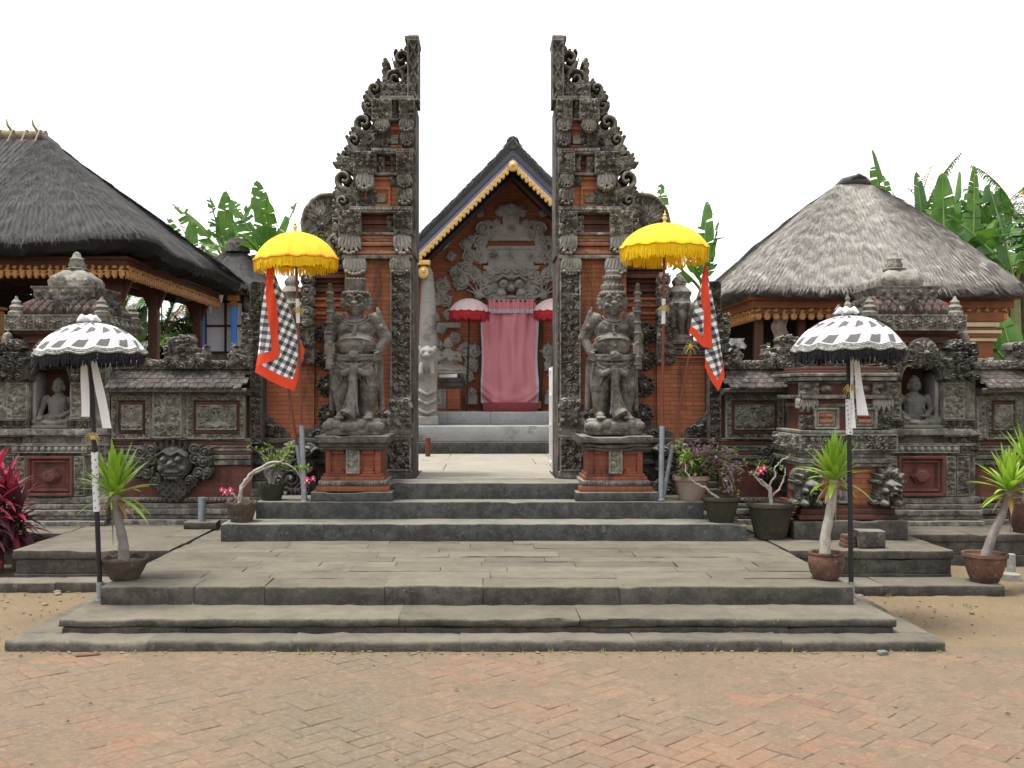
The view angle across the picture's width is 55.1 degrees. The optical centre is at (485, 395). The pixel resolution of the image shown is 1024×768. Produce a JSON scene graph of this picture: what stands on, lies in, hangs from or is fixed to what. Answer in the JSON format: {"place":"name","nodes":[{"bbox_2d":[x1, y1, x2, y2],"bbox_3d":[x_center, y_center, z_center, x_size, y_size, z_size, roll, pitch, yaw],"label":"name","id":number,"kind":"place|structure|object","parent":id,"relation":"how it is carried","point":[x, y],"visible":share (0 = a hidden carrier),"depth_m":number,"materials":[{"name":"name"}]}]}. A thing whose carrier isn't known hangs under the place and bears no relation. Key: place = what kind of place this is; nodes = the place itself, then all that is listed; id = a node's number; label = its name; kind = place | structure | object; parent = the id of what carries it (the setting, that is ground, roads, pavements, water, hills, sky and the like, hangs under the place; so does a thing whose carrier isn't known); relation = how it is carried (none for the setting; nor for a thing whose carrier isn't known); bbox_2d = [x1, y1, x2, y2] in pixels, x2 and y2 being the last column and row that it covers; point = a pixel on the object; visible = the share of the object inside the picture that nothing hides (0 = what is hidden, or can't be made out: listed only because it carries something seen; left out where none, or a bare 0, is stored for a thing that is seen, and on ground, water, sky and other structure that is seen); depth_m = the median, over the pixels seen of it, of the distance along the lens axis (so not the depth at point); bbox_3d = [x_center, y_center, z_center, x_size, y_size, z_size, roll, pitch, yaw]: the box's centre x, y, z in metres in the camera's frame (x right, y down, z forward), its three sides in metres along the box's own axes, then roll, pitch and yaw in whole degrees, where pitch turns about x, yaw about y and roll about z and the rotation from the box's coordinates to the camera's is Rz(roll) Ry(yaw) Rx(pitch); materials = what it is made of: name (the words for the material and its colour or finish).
{"place":"outdoors","nodes":[
{"label":"outdoors","id":0,"kind":"place"},
{"bbox_2d":[0,564,96,646],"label":"dirt ground","id":1,"kind":"structure","parent":0,"point":[15,619],"depth_m":7.44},
{"bbox_2d":[0,447,54,572],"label":"red cordyline","id":2,"kind":"object","parent":1,"relation":"on","point":[13,495],"visible":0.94,"depth_m":8.93,"materials":[{"name":"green plant"}]},
{"bbox_2d":[0,577,111,592],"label":"stone kerb","id":3,"kind":"structure","parent":1,"relation":"on","point":[47,585],"depth_m":8.00,"materials":[{"name":"stone"}]},
{"bbox_2d":[13,525,214,577],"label":"stone terrace","id":4,"kind":"structure","parent":1,"relation":"on","point":[71,553],"depth_m":8.41,"materials":[{"name":"stone"}]},
{"bbox_2d":[104,310,254,524],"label":"carved wall","id":5,"kind":"structure","parent":4,"relation":"on","point":[180,415],"depth_m":9.95,"materials":[{"name":"stone"}]},
{"bbox_2d":[184,520,219,528],"bbox_3d":[-2.783,1.264,9.635,0.317,0.083,0.176,0,0,0],"label":"stone block","id":6,"kind":"object","parent":4,"relation":"on","point":[197,524],"depth_m":9.55,"materials":[{"name":"stone"}]},
{"bbox_2d":[198,497,205,520],"bbox_3d":[-2.783,1.113,9.630,0.078,0.237,0.074,0,0,0],"label":"pipe stump","id":7,"kind":"object","parent":6,"relation":"on","point":[201,508],"visible":1,"depth_m":9.60,"materials":[{"name":"metal"}]},
{"bbox_2d":[0,590,1023,657],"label":"gravel","id":8,"kind":"structure","parent":1,"relation":"on","point":[57,592],"depth_m":6.11,"materials":[{"name":"stone"}]},
{"bbox_2d":[417,454,553,477],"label":"court floor","id":9,"kind":"structure","parent":0,"point":[484,466],"depth_m":11.66,"materials":[{"name":"stone"}]},
{"bbox_2d":[425,438,430,456],"bbox_3d":[-0.797,0.710,13.600,0.069,0.261,0.067,0,0,-22],"label":"short stake","id":10,"kind":"object","parent":9,"relation":"on","point":[428,447],"visible":1,"depth_m":13.57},
{"bbox_2d":[417,136,553,453],"bbox_3d":[0.407,-1.529,16.350,4.604,4.818,4.300,0,0,0],"label":"gabled shrine","id":11,"kind":"object","parent":9,"relation":"on","point":[485,233],"visible":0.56,"depth_m":15.49,"materials":[{"name":"stone"}]},
{"bbox_2d":[419,266,439,424],"bbox_3d":[-0.865,-0.763,14.582,0.340,2.393,0.575,0,0,0],"label":"stone stele","id":12,"kind":"object","parent":11,"relation":"on","point":[428,387],"visible":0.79,"depth_m":14.50,"materials":[{"name":"stone"}]},
{"bbox_2d":[438,378,462,411],"bbox_3d":[-0.578,-0.021,15.230,0.460,0.518,0.440,0,0,0],"label":"stone table","id":13,"kind":"object","parent":11,"relation":"on","point":[449,394],"visible":0.8,"depth_m":15.03,"materials":[{"name":"orange brick"}]},
{"bbox_2d":[439,374,457,377],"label":"white slab","id":14,"kind":"structure","parent":13,"relation":"on","point":[448,375],"depth_m":15.06,"materials":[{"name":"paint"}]},
{"bbox_2d":[437,337,465,373],"bbox_3d":[-0.571,-0.627,15.216,0.510,0.576,0.368,0,0,-17],"label":"buddha statue","id":15,"kind":"object","parent":14,"relation":"on","point":[448,357],"visible":0.86,"depth_m":15.14,"materials":[{"name":"grey stone"}]},
{"bbox_2d":[448,292,490,411],"bbox_3d":[-0.248,-0.686,15.000,0.655,1.848,0.654,0,0,0],"label":"ceremonial umbrella","id":16,"kind":"object","parent":11,"relation":"on","point":[469,309],"visible":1,"depth_m":14.82,"materials":[{"name":"red fabric"}]},
{"bbox_2d":[479,299,542,402],"bbox_3d":[0.392,-0.653,15.415,1.028,1.723,0.150,0,0,0],"label":"pink curtain","id":17,"kind":"object","parent":11,"relation":"hanging from","point":[509,342],"visible":0.92,"depth_m":15.43,"materials":[{"name":"fabric"}]},
{"bbox_2d":[480,302,542,410],"bbox_3d":[0.406,-0.637,15.552,1.001,1.754,0.136,0,0,0],"label":"door","id":18,"kind":"structure","parent":11,"relation":"in","point":[540,332],"depth_m":15.54,"materials":[{"name":"wood"}]},
{"bbox_2d":[532,298,552,366],"bbox_3d":[1.044,-0.686,15.000,0.655,1.848,0.654,0,0,0],"label":"ceremonial umbrella","id":19,"kind":"object","parent":11,"relation":"on","point":[543,310],"visible":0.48,"depth_m":14.82,"materials":[{"name":"red fabric"}]},
{"bbox_2d":[549,367,552,467],"bbox_3d":[0.782,0.249,11.625,0.035,1.178,0.410,0,0,0],"label":"white railing","id":20,"kind":"object","parent":9,"relation":"on","point":[551,416],"visible":0.77,"depth_m":11.42,"materials":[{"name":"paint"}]},
{"bbox_2d":[0,645,1023,767],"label":"brick paving","id":21,"kind":"structure","parent":0,"point":[643,741],"depth_m":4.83,"materials":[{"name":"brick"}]},
{"bbox_2d":[76,652,100,656],"bbox_3d":[-2.450,1.593,6.050,0.140,0.012,0.050,0,0,-18],"label":"brick piece","id":22,"kind":"object","parent":21,"relation":"on","point":[86,654],"visible":1,"depth_m":6.04,"materials":[{"name":"brick"}]},
{"bbox_2d":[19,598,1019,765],"bbox_3d":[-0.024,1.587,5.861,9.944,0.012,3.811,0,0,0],"label":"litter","id":23,"kind":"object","parent":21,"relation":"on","point":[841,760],"visible":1,"depth_m":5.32,"materials":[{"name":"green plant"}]},
{"bbox_2d":[877,650,887,655],"bbox_3d":[2.450,1.586,6.059,0.060,0.028,0.041,0,0,-17],"label":"loose stone","id":24,"kind":"object","parent":21,"relation":"on","point":[882,652],"visible":1,"depth_m":6.04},
{"bbox_2d":[0,0,1023,352],"label":"sky","id":25,"kind":"structure","parent":0,"point":[753,110],"materials":[{"name":"white"}]},
{"bbox_2d":[863,565,1023,646],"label":"dirt ground","id":26,"kind":"structure","parent":0,"point":[1003,620],"depth_m":7.19,"materials":[{"name":"soil"}]},
{"bbox_2d":[839,577,1004,596],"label":"stone kerb","id":27,"kind":"structure","parent":26,"relation":"on","point":[915,586],"depth_m":7.86,"materials":[{"name":"stone"}]},
{"bbox_2d":[961,444,1023,582],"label":"potted dracaena","id":28,"kind":"object","parent":27,"relation":"on","point":[986,564],"visible":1,"depth_m":8.00,"materials":[{"name":"plant"}]},
{"bbox_2d":[1002,553,1020,581],"bbox_3d":[4.580,1.492,8.550,0.150,0.235,0.146,0,0,0],"label":"cement peg","id":29,"kind":"object","parent":26,"relation":"on","point":[1010,574],"visible":0.89,"depth_m":8.52,"materials":[{"name":"concrete"}]},
{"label":"court ground","id":30,"kind":"structure","parent":0,"visible":0},
{"bbox_2d":[0,119,248,359],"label":"thatched pavilion","id":31,"kind":"structure","parent":30,"relation":"on","point":[59,206],"depth_m":12.39,"materials":[{"name":"plant"}]},
{"bbox_2d":[210,295,223,312],"bbox_3d":[-4.480,-1.560,16.320,0.240,0.360,0.120,0,0,0],"label":"floodlight","id":32,"kind":"object","parent":31,"relation":"hanging from","point":[221,297],"visible":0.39,"depth_m":16.33,"materials":[{"name":"white paint"}]},
{"bbox_2d":[126,295,191,354],"bbox_3d":[-6.761,-0.477,18.013,2.647,3.569,2.414,0,0,-37],"label":"palm tree","id":33,"kind":"object","parent":30,"relation":"on","point":[128,298],"visible":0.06,"depth_m":18.02,"materials":[{"name":"green plant"}]},
{"bbox_2d":[130,295,191,347],"bbox_3d":[-6.115,-0.522,18.357,2.750,3.659,2.760,0,0,-16],"label":"palm tree","id":34,"kind":"object","parent":30,"relation":"on","point":[164,332],"visible":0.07,"depth_m":18.32,"materials":[{"name":"green plant"}]},
{"bbox_2d":[136,298,191,357],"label":"banana plant","id":35,"kind":"object","parent":30,"relation":"on","point":[142,313],"visible":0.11,"depth_m":17.32,"materials":[{"name":"green plant"}]},
{"bbox_2d":[140,311,191,359],"bbox_3d":[-5.371,-0.141,17.620,2.096,2.899,2.040,0,0,0],"label":"palm tree","id":36,"kind":"object","parent":30,"relation":"on","point":[144,343],"visible":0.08,"depth_m":17.20,"materials":[{"name":"green plant"}]},
{"bbox_2d":[167,218,220,325],"bbox_3d":[-6.050,-1.146,19.566,1.877,4.892,0.474,0,0,-11],"label":"banana plant","id":37,"kind":"object","parent":30,"relation":"on","point":[193,239],"visible":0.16,"depth_m":19.58,"materials":[{"name":"green plant"}]},
{"bbox_2d":[176,223,217,257],"bbox_3d":[-6.483,-1.197,21.449,2.431,5.003,2.705,0,0,-37],"label":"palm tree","id":38,"kind":"object","parent":30,"relation":"on","point":[183,231],"visible":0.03,"depth_m":20.90,"materials":[{"name":"green plant"}]},
{"bbox_2d":[172,191,255,257],"bbox_3d":[-4.895,-1.303,18.419,2.026,5.205,0.701,0,0,0],"label":"banana plant","id":39,"kind":"object","parent":30,"relation":"on","point":[224,220],"visible":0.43,"depth_m":18.52,"materials":[{"name":"green plant"}]},
{"bbox_2d":[164,237,282,360],"bbox_3d":[-4.693,-0.880,17.280,2.524,3.760,2.267,0,0,0],"label":"thatched hut","id":40,"kind":"object","parent":30,"relation":"on","point":[221,329],"visible":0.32,"depth_m":16.69,"materials":[{"name":"plant"}]},
{"bbox_2d":[205,301,243,353],"bbox_3d":[-4.440,-1.170,16.690,0.676,0.900,0.060,0,0,0],"label":"window","id":41,"kind":"structure","parent":40,"relation":"in","point":[218,322],"depth_m":16.69,"materials":[{"name":"glass"}]},
{"bbox_2d":[198,180,296,271],"bbox_3d":[-4.143,-1.295,17.357,1.199,5.189,1.457,0,0,41],"label":"banana plant","id":42,"kind":"object","parent":30,"relation":"on","point":[263,233],"visible":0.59,"depth_m":17.52,"materials":[{"name":"green plant"}]},
{"bbox_2d":[642,184,668,204],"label":"banana plant","id":43,"kind":"object","parent":30,"relation":"on","point":[661,191],"visible":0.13,"depth_m":18.14,"materials":[{"name":"green plant"}]},
{"bbox_2d":[672,201,723,289],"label":"banana plant","id":44,"kind":"object","parent":30,"relation":"on","point":[708,229],"visible":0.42,"depth_m":16.04,"materials":[{"name":"green plant"}]},
{"bbox_2d":[693,173,1023,360],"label":"thatched pavilion","id":45,"kind":"structure","parent":30,"relation":"on","point":[805,268],"depth_m":12.30,"materials":[{"name":"grey plant"}]},
{"bbox_2d":[729,338,746,350],"bbox_3d":[3.310,-0.665,12.950,0.259,0.190,0.083,0,0,0],"label":"hanging cloth","id":46,"kind":"object","parent":45,"relation":"hanging from","point":[732,341],"visible":0.6,"depth_m":12.94,"materials":[{"name":"fabric"}]},
{"bbox_2d":[771,315,788,336],"bbox_3d":[3.710,-0.855,12.361,0.220,0.330,0.083,0,0,0],"label":"hanging cloth","id":47,"kind":"object","parent":45,"relation":"hanging from","point":[778,326],"visible":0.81,"depth_m":12.37,"materials":[{"name":"fabric"}]},
{"bbox_2d":[869,149,938,217],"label":"banana plant","id":48,"kind":"object","parent":30,"relation":"on","point":[880,179],"visible":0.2,"depth_m":17.17,"materials":[{"name":"green plant"}]},
{"bbox_2d":[923,201,952,209],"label":"banana plant","id":49,"kind":"object","parent":30,"relation":"on","point":[927,207],"visible":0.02,"depth_m":18.61,"materials":[{"name":"green plant"}]},
{"bbox_2d":[891,171,996,226],"bbox_3d":[8.303,-1.510,18.540,2.315,5.619,0.998,0,0,0],"label":"banana plant","id":50,"kind":"object","parent":30,"relation":"on","point":[920,199],"visible":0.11,"depth_m":18.72,"materials":[{"name":"green plant"}]},
{"bbox_2d":[900,153,989,210],"bbox_3d":[9.266,-1.921,21.059,3.278,6.449,4.036,0,0,0],"label":"palm tree","id":51,"kind":"object","parent":30,"relation":"on","point":[945,172],"visible":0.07,"depth_m":20.30,"materials":[{"name":"green plant"}]},
{"bbox_2d":[908,188,1023,248],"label":"banana plant","id":52,"kind":"object","parent":30,"relation":"on","point":[1020,238],"visible":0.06,"depth_m":18.70,"materials":[{"name":"green plant"}]},
{"bbox_2d":[931,171,1014,248],"bbox_3d":[7.624,-1.292,16.467,2.016,5.184,1.086,0,0,0],"label":"banana plant","id":53,"kind":"object","parent":30,"relation":"on","point":[943,189],"visible":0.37,"depth_m":16.58,"materials":[{"name":"green plant"}]},
{"bbox_2d":[929,188,1023,347],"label":"banana plant","id":54,"kind":"object","parent":30,"relation":"on","point":[987,213],"visible":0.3,"depth_m":18.44,"materials":[{"name":"green plant"}]},
{"bbox_2d":[945,184,1023,341],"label":"banana plant","id":55,"kind":"object","parent":30,"relation":"on","point":[989,196],"visible":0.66,"depth_m":16.08,"materials":[{"name":"green plant"}]},
{"bbox_2d":[961,166,1019,308],"bbox_3d":[8.748,-1.393,17.269,2.202,5.386,1.196,0,0,0],"label":"banana plant","id":56,"kind":"object","parent":30,"relation":"on","point":[973,223],"visible":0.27,"depth_m":17.27,"materials":[{"name":"green plant"}]},
{"bbox_2d":[962,165,1023,338],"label":"palm tree","id":57,"kind":"object","parent":30,"relation":"on","point":[1015,196],"visible":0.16,"depth_m":20.05,"materials":[{"name":"green plant"}]},
{"bbox_2d":[979,201,1023,308],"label":"palm tree","id":58,"kind":"object","parent":30,"relation":"on","point":[1015,273],"depth_m":20.36,"materials":[{"name":"green plant"}]},
{"bbox_2d":[993,317,1023,360],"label":"banana plant","id":59,"kind":"object","parent":30,"relation":"on","point":[1010,333],"visible":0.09,"depth_m":13.38,"materials":[{"name":"green plant"}]},
{"label":"ground","id":60,"kind":"structure","parent":0,"visible":0},
{"bbox_2d":[0,526,83,564],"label":"stone terrace","id":61,"kind":"structure","parent":60,"relation":"on","point":[56,530],"depth_m":9.32,"materials":[{"name":"stone"}]},
{"bbox_2d":[0,252,143,526],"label":"niche shrine","id":62,"kind":"object","parent":61,"relation":"on","point":[56,462],"visible":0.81,"depth_m":9.91,"materials":[{"name":"stone"}]},
{"bbox_2d":[31,377,75,427],"bbox_3d":[-4.374,0.069,10.037,0.462,0.521,0.333,0,0,0],"label":"buddha statue","id":63,"kind":"object","parent":62,"relation":"on","point":[58,404],"visible":0.9,"depth_m":9.97,"materials":[{"name":"grey stone"}]},
{"bbox_2d":[5,528,944,651],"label":"stone platform","id":64,"kind":"structure","parent":60,"relation":"on","point":[210,592],"depth_m":6.74,"materials":[{"name":"stone"}]},
{"bbox_2d":[31,323,147,600],"bbox_3d":[-2.778,0.461,6.900,0.756,1.953,0.774,0,0,0],"label":"ceremonial umbrella","id":65,"kind":"object","parent":64,"relation":"on","point":[90,346],"visible":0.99,"depth_m":6.79,"materials":[{"name":"white fabric"}]},
{"bbox_2d":[77,314,100,322],"bbox_3d":[-2.798,-0.546,6.906,0.169,0.055,0.165,0,0,0],"label":"cloth knot","id":66,"kind":"object","parent":65,"relation":"on","point":[91,318],"visible":1,"depth_m":6.86,"materials":[{"name":"fabric"}]},
{"bbox_2d":[77,438,161,580],"bbox_3d":[-2.663,0.802,7.016,0.582,1.010,0.663,0,0,0],"label":"potted dracaena","id":67,"kind":"object","parent":64,"relation":"on","point":[122,564],"visible":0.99,"depth_m":6.99,"materials":[{"name":"plant"}]},
{"bbox_2d":[250,35,420,500],"bbox_3d":[-1.539,-1.209,10.336,1.722,4.991,1.029,0,0,0],"label":"split gate half","id":68,"kind":"object","parent":64,"relation":"on","point":[363,223],"visible":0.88,"depth_m":10.05,"materials":[{"name":"grey stone"}]},
{"bbox_2d":[364,187,390,205],"label":"decorative panel","id":69,"kind":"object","parent":68,"relation":"in","point":[379,189],"depth_m":10.05,"materials":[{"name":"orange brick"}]},
{"bbox_2d":[383,127,402,147],"label":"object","id":70,"kind":"structure","parent":68,"relation":"in","point":[393,129],"depth_m":10.06,"materials":[{"name":"orange brick"}]},
{"bbox_2d":[220,478,746,541],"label":"gate steps","id":71,"kind":"structure","parent":64,"relation":"on","point":[475,509],"depth_m":9.21,"materials":[{"name":"stone"}]},
{"bbox_2d":[220,449,314,522],"bbox_3d":[-1.991,0.816,9.020,0.891,0.673,0.294,0,0,0],"label":"potted desert rose","id":72,"kind":"object","parent":71,"relation":"on","point":[239,510],"visible":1,"depth_m":8.97,"materials":[{"name":"ceramic"}]},
{"bbox_2d":[247,440,294,500],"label":"potted shrub","id":73,"kind":"object","parent":71,"relation":"on","point":[269,490],"visible":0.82,"depth_m":9.33,"materials":[{"name":"green plant"}]},
{"bbox_2d":[255,266,308,499],"bbox_3d":[-1.932,-0.199,9.283,0.506,2.385,0.116,0,0,-5],"label":"checked flag","id":74,"kind":"object","parent":71,"relation":"on","point":[277,360],"visible":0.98,"depth_m":9.28,"materials":[{"name":"multicoloured fabric"}]},
{"bbox_2d":[252,219,338,501],"bbox_3d":[-1.788,-0.337,9.260,0.815,2.672,0.814,0,0,0],"label":"ceremonial umbrella","id":75,"kind":"object","parent":71,"relation":"on","point":[288,253],"visible":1,"depth_m":9.09,"materials":[{"name":"yellow fabric"}]},
{"bbox_2d":[310,434,394,501],"bbox_3d":[-1.262,0.686,9.578,0.773,0.619,0.688,0,0,0],"label":"statue pedestal","id":76,"kind":"object","parent":71,"relation":"on","point":[355,468],"visible":1,"depth_m":9.29,"materials":[{"name":"brick"}]},
{"bbox_2d":[322,277,390,434],"bbox_3d":[-1.248,-0.383,9.537,0.654,1.521,0.485,0,0,0],"label":"guardian statue","id":77,"kind":"object","parent":76,"relation":"on","point":[354,365],"visible":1,"depth_m":9.43,"materials":[{"name":"grey stone"}]},
{"bbox_2d":[574,434,657,501],"bbox_3d":[1.236,0.686,9.578,0.772,0.619,0.688,0,0,0],"label":"statue pedestal","id":78,"kind":"object","parent":71,"relation":"on","point":[612,471],"visible":0.99,"depth_m":9.30,"materials":[{"name":"brick"}]},
{"bbox_2d":[578,270,645,434],"bbox_3d":[1.222,-0.422,9.537,0.635,1.600,0.485,0,0,0],"label":"guardian statue","id":79,"kind":"object","parent":78,"relation":"on","point":[613,365],"visible":1,"depth_m":9.43,"materials":[{"name":"grey stone"}]},
{"bbox_2d":[619,211,709,500],"bbox_3d":[1.687,-0.387,9.260,0.855,2.739,0.854,0,0,0],"label":"ceremonial umbrella","id":80,"kind":"object","parent":71,"relation":"on","point":[664,243],"visible":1,"depth_m":9.09,"materials":[{"name":"yellow fabric"}]},
{"bbox_2d":[664,262,724,498],"bbox_3d":[1.965,-0.192,9.310,0.610,2.344,0.116,0,0,4],"label":"checked flag","id":81,"kind":"object","parent":71,"relation":"on","point":[703,331],"visible":1,"depth_m":9.31,"materials":[{"name":"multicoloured fabric"}]},
{"bbox_2d":[676,449,739,522],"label":"potted desert rose","id":82,"kind":"object","parent":71,"relation":"on","point":[720,508],"visible":1,"depth_m":8.90,"materials":[{"name":"ceramic"}]},
{"bbox_2d":[670,438,751,500],"bbox_3d":[2.115,0.690,9.334,0.738,0.607,0.640,0,0,0],"label":"potted bougainvillea","id":83,"kind":"object","parent":71,"relation":"on","point":[707,461],"visible":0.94,"depth_m":9.27,"materials":[{"name":"plant"}]},
{"bbox_2d":[550,35,720,509],"bbox_3d":[1.539,-1.209,10.336,1.722,4.991,1.029,0,0,0],"label":"split gate half","id":84,"kind":"object","parent":64,"relation":"on","point":[601,212],"visible":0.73,"depth_m":10.07,"materials":[{"name":"stone"}]},
{"bbox_2d":[568,127,587,147],"bbox_3d":[0.951,-2.653,10.089,0.216,0.210,0.072,0,0,0],"label":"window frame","id":85,"kind":"structure","parent":84,"relation":"in","point":[574,129],"depth_m":10.06,"materials":[{"name":"orange brick"}]},
{"bbox_2d":[580,187,606,205],"bbox_3d":[1.109,-2.047,10.089,0.270,0.198,0.072,0,0,0],"label":"decorative panel","id":86,"kind":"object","parent":84,"relation":"in","point":[586,189],"depth_m":10.06,"materials":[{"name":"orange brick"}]},
{"bbox_2d":[800,427,871,579],"bbox_3d":[2.505,0.764,7.059,0.467,1.085,0.570,0,0,-26],"label":"potted dracaena","id":87,"kind":"object","parent":64,"relation":"on","point":[825,562],"visible":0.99,"depth_m":7.00,"materials":[{"name":"plant"}]},
{"bbox_2d":[790,289,907,600],"bbox_3d":[2.550,0.341,6.900,0.766,2.192,0.784,0,0,0],"label":"ceremonial umbrella","id":88,"kind":"object","parent":64,"relation":"on","point":[848,339],"visible":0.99,"depth_m":6.74,"materials":[{"name":"white fabric"}]},
{"bbox_2d":[834,306,858,314],"bbox_3d":[2.542,-0.600,6.906,0.169,0.055,0.165,0,0,0],"label":"cloth knot","id":89,"kind":"object","parent":88,"relation":"on","point":[846,310],"visible":1,"depth_m":6.86,"materials":[{"name":"fabric"}]},
{"bbox_2d":[3,593,1001,653],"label":"weeds","id":90,"kind":"object","parent":60,"relation":"on","point":[602,647],"visible":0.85,"depth_m":6.11,"materials":[{"name":"green plant"}]},
{"bbox_2d":[746,525,953,576],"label":"stone terrace","id":91,"kind":"structure","parent":60,"relation":"on","point":[910,556],"depth_m":8.28,"materials":[{"name":"stone"}]},
{"bbox_2d":[747,454,794,539],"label":"potted desert rose","id":92,"kind":"object","parent":91,"relation":"on","point":[770,518],"visible":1,"depth_m":8.86,"materials":[{"name":"ceramic"}]},
{"bbox_2d":[716,310,853,524],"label":"carved wall","id":93,"kind":"structure","parent":91,"relation":"on","point":[753,412],"depth_m":9.97,"materials":[{"name":"grey stone"}]},
{"bbox_2d":[770,367,907,539],"bbox_3d":[3.300,0.515,9.246,1.022,1.571,1.111,0,0,0],"label":"stone altar","id":94,"kind":"object","parent":91,"relation":"on","point":[815,397],"visible":0.88,"depth_m":8.95,"materials":[{"name":"stone"}]},
{"bbox_2d":[813,408,839,428],"bbox_3d":[3.124,0.206,9.015,0.228,0.198,0.079,0,0,0],"label":"window frame","id":95,"kind":"structure","parent":94,"relation":"in","point":[835,411],"depth_m":9.00,"materials":[{"name":"grey stone"}]},
{"bbox_2d":[853,408,877,428],"bbox_3d":[3.474,0.206,9.015,0.228,0.198,0.079,0,0,0],"label":"window frame","id":96,"kind":"structure","parent":94,"relation":"in","point":[874,411],"depth_m":9.00,"materials":[{"name":"grey stone"}]},
{"bbox_2d":[839,542,855,547],"bbox_3d":[3.120,1.281,8.460,0.110,0.034,0.120,0,0,0],"label":"loose brick","id":97,"kind":"object","parent":91,"relation":"on","point":[844,545],"visible":0.74,"depth_m":8.40,"materials":[{"name":"brick"}]},
{"bbox_2d":[840,538,855,542],"bbox_3d":[3.124,1.245,8.460,0.102,0.034,0.120,0,0,0],"label":"loose brick","id":98,"kind":"object","parent":97,"relation":"on","point":[843,540],"visible":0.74,"depth_m":8.40,"materials":[{"name":"brick"}]},
{"bbox_2d":[841,533,855,538],"bbox_3d":[3.128,1.209,8.460,0.094,0.034,0.120,0,0,0],"label":"loose brick","id":99,"kind":"object","parent":98,"relation":"on","point":[844,535],"visible":0.74,"depth_m":8.42,"materials":[{"name":"brick"}]},
{"bbox_2d":[853,529,884,547],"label":"stone block","id":100,"kind":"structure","parent":91,"relation":"on","point":[870,538],"depth_m":8.36,"materials":[{"name":"stone"}]},
{"bbox_2d":[832,252,984,525],"bbox_3d":[4.374,-0.103,10.335,1.204,2.854,1.214,0,0,0],"label":"niche shrine","id":101,"kind":"object","parent":91,"relation":"on","point":[936,466],"visible":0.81,"depth_m":9.90,"materials":[{"name":"stone"}]},
{"bbox_2d":[895,375,942,427],"bbox_3d":[4.391,0.057,10.036,0.483,0.546,0.348,0,0,0],"label":"buddha statue","id":102,"kind":"object","parent":101,"relation":"on","point":[915,413],"visible":0.86,"depth_m":9.97,"materials":[{"name":"grey stone"}]},
{"bbox_2d":[908,525,1023,566],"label":"stone terrace","id":103,"kind":"structure","parent":60,"relation":"on","point":[957,540],"depth_m":9.25,"materials":[{"name":"stone"}]},
{"bbox_2d":[975,341,1023,524],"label":"carved wall","id":104,"kind":"structure","parent":103,"relation":"on","point":[999,397],"depth_m":9.97,"materials":[{"name":"grey stone"}]},
{"bbox_2d":[992,421,1023,532],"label":"potted dracaena","id":105,"kind":"object","parent":103,"relation":"on","point":[1017,520],"visible":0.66,"depth_m":9.30,"materials":[{"name":"plant"}]}
]}

